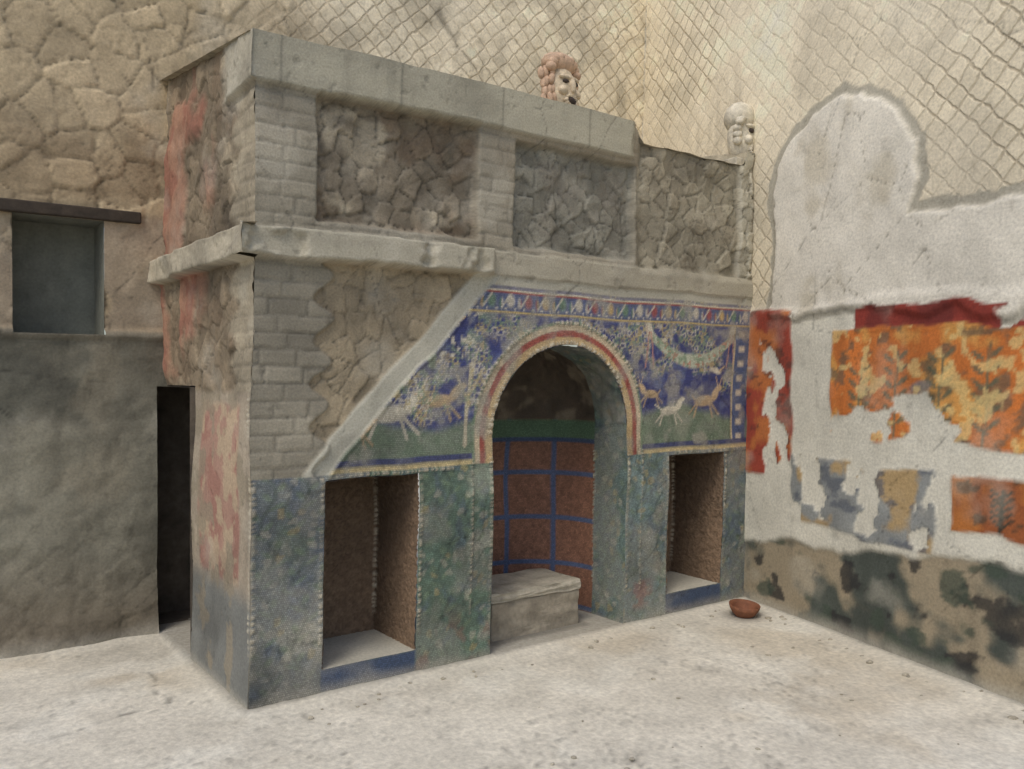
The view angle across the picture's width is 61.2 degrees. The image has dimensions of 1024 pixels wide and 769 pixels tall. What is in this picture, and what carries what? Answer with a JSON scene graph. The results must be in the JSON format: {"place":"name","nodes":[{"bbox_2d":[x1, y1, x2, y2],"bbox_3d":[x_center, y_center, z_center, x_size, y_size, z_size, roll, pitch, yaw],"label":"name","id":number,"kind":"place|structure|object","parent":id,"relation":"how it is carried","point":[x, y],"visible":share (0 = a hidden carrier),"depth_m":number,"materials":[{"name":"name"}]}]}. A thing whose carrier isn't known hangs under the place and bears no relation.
{"place":"outdoors","nodes":[
{"label":"outdoors","id":0,"kind":"place"},
{"bbox_2d":[162,30,746,164],"bbox_3d":[-0.002,-1.670,5.790,4.100,0.327,1.550,0,1,-36],"label":"wall top","id":1,"kind":"object","parent":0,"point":[211,54],"visible":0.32,"depth_m":5.14,"materials":[{"name":"grey stone"}]},
{"bbox_2d":[165,386,194,386],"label":"recess ceiling","id":2,"kind":"structure","parent":1,"relation":"attached to","point":[179,386],"depth_m":5.09,"materials":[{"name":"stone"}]},
{"bbox_2d":[147,27,258,708],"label":"nymphaeum side wall","id":3,"kind":"structure","parent":1,"relation":"attached to","point":[200,273],"depth_m":4.40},
{"bbox_2d":[190,387,250,654],"bbox_3d":[-1.522,0.764,4.854,0.550,1.500,0.001,0,1,-36],"label":"jamb","id":4,"kind":"object","parent":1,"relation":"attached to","point":[192,414],"visible":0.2,"depth_m":4.70,"materials":[{"name":"stone"}]},
{"bbox_2d":[538,52,580,105],"bbox_3d":[0.315,-1.870,5.442,0.209,0.433,0.373,-8,-5,42],"label":"theatrical mask sculpture","id":5,"kind":"object","parent":1,"relation":"on","point":[559,75],"visible":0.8,"depth_m":5.35,"materials":[{"name":"stone"}]},
{"bbox_2d":[721,157,752,172],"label":"mask plinth","id":6,"kind":"structure","parent":1,"relation":"on","point":[736,160],"depth_m":6.02,"materials":[{"name":"stone"}]},
{"bbox_2d":[723,102,754,154],"bbox_3d":[1.645,-1.774,6.175,0.251,0.469,0.348,0,1,36],"label":"theatrical mask sculpture","id":7,"kind":"object","parent":6,"relation":"on","point":[738,120],"visible":0.7,"depth_m":6.07,"materials":[{"name":"stone"}]},
{"bbox_2d":[0,584,1023,768],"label":"ground floor","id":8,"kind":"structure","parent":0,"point":[161,700],"depth_m":4.01,"materials":[{"name":"grey stone"}]},
{"bbox_2d":[158,609,189,624],"bbox_3d":[-2.032,1.478,5.601,0.660,0.001,0.260,0,1,-36],"label":"threshold","id":9,"kind":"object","parent":8,"relation":"on","point":[174,616],"depth_m":5.52,"materials":[{"name":"stone"}]},
{"bbox_2d":[157,386,189,613],"bbox_3d":[-2.108,0.732,5.701,0.700,1.550,0.001,0,1,-36],"label":"passage","id":10,"kind":"object","parent":9,"relation":"on","point":[173,494],"depth_m":5.63,"materials":[{"name":"stone"}]},
{"bbox_2d":[0,0,646,658],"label":"back wall","id":11,"kind":"structure","parent":8,"relation":"on","point":[82,102],"depth_m":5.06,"materials":[{"name":"beige stone"}]},
{"bbox_2d":[12,212,103,227],"bbox_3d":[-2.642,-0.948,5.002,0.470,0.001,0.280,0,1,-36],"label":"head window","id":12,"kind":"structure","parent":11,"relation":"attached to","point":[54,220],"depth_m":5.00,"materials":[{"name":"brown wood"}]},
{"bbox_2d":[0,198,140,223],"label":"window lintel","id":13,"kind":"structure","parent":11,"relation":"attached to","point":[50,209],"depth_m":4.89,"materials":[{"name":"brown wood"}]},
{"bbox_2d":[94,222,103,334],"bbox_3d":[-2.452,-0.619,5.143,0.001,0.660,0.280,0,1,-36],"label":"side window","id":14,"kind":"structure","parent":11,"relation":"attached to","point":[99,272],"depth_m":5.14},
{"label":"window sill","id":15,"kind":"object","parent":11,"relation":"attached to","visible":0},
{"bbox_2d":[12,220,94,333],"bbox_3d":[-2.724,-0.618,5.118,0.470,0.660,0.001,0,1,-36],"label":"window","id":16,"kind":"structure","parent":15,"relation":"attached to","point":[53,278],"depth_m":5.12,"materials":[{"name":"grey glass"}]},
{"bbox_2d":[322,629,414,669],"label":"niche sill","id":17,"kind":"structure","parent":8,"relation":"on","point":[353,647],"depth_m":4.51,"materials":[{"name":"grey stone"}]},
{"bbox_2d":[321,490,325,667],"bbox_3d":[-1.045,0.918,4.373,0.030,0.918,0.471,0,1,-36],"label":"shell border","id":18,"kind":"object","parent":17,"relation":"on","point":[324,571],"visible":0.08,"depth_m":4.19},
{"bbox_2d":[323,477,377,638],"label":"niche back wall","id":19,"kind":"structure","parent":17,"relation":"on","point":[351,535],"depth_m":4.76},
{"bbox_2d":[240,28,754,708],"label":"nymphaeum facade","id":20,"kind":"structure","parent":8,"relation":"on","point":[440,258],"depth_m":4.61,"materials":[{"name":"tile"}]},
{"bbox_2d":[326,473,417,481],"bbox_3d":[-0.833,0.464,4.520,0.536,0.013,0.464,0,1,-36],"label":"shell border","id":21,"kind":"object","parent":20,"relation":"attached to","point":[370,476],"visible":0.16,"depth_m":4.37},
{"bbox_2d":[374,474,419,648],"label":"niche side wall","id":22,"kind":"structure","parent":20,"relation":"attached to","point":[396,566],"depth_m":4.66,"materials":[{"name":"brown stone"}]},
{"bbox_2d":[416,473,419,575],"bbox_3d":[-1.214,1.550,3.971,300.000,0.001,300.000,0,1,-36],"label":"shell border","id":23,"kind":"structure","parent":20,"relation":"attached to","point":[418,519],"depth_m":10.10,"materials":[{"name":"white"}]},
{"bbox_2d":[669,452,720,456],"bbox_3d":[1.089,0.459,5.922,0.544,0.014,0.462,0,1,-36],"label":"shell border","id":24,"kind":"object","parent":20,"relation":"attached to","point":[693,454],"visible":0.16,"depth_m":5.75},
{"bbox_2d":[490,589,578,641],"bbox_3d":[0.034,1.385,5.331,0.673,0.264,0.403,0,1,-36],"label":"stone block front","id":25,"kind":"object","parent":8,"relation":"on","point":[526,616],"visible":0.46,"depth_m":5.16,"materials":[{"name":"grey stone"}]},
{"bbox_2d":[491,568,580,603],"bbox_3d":[0.032,1.233,5.323,0.708,0.066,0.436,0,1,-36],"label":"stone block top","id":26,"kind":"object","parent":25,"relation":"on","point":[508,587],"depth_m":5.27,"materials":[{"name":"grey stone"}]},
{"bbox_2d":[491,345,627,622],"bbox_3d":[0.060,0.635,5.387,1.035,1.749,0.811,0,1,-36],"label":"arched niche","id":27,"kind":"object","parent":8,"relation":"on","point":[560,462],"visible":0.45,"depth_m":5.72,"materials":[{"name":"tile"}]},
{"bbox_2d":[308,610,1023,768],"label":"floor rubble","id":28,"kind":"object","parent":8,"relation":"on","point":[756,748],"visible":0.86,"depth_m":4.41,"materials":[{"name":"stone"}]},
{"bbox_2d":[666,571,716,593],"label":"niche sill","id":29,"kind":"structure","parent":8,"relation":"on","point":[676,581],"depth_m":5.91,"materials":[{"name":"grey stone"}]},
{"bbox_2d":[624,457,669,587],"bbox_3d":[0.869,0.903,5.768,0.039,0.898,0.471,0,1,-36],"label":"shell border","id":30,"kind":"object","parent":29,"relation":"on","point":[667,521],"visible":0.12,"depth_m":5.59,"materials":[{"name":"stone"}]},
{"bbox_2d":[666,456,673,571],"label":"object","id":31,"kind":"object","parent":29,"relation":"on","point":[670,521],"visible":0.09,"depth_m":6.24,"materials":[{"name":"brown stone"}]},
{"bbox_2d":[670,452,723,582],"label":"niche side wall","id":32,"kind":"structure","parent":29,"relation":"on","point":[696,534],"depth_m":6.06,"materials":[{"name":"brown stone"}]},
{"bbox_2d":[729,599,760,618],"bbox_3d":[1.499,1.461,5.595,0.200,0.086,0.200,7,7,25],"label":"terracotta bowl","id":33,"kind":"object","parent":8,"relation":"on","point":[744,608],"visible":1,"depth_m":5.60,"materials":[{"name":"orange ceramic"}]},
{"bbox_2d":[642,0,1023,703],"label":"wall","id":34,"kind":"structure","parent":8,"relation":"on","point":[884,450],"depth_m":4.92,"materials":[{"name":"white paint"}]}
]}

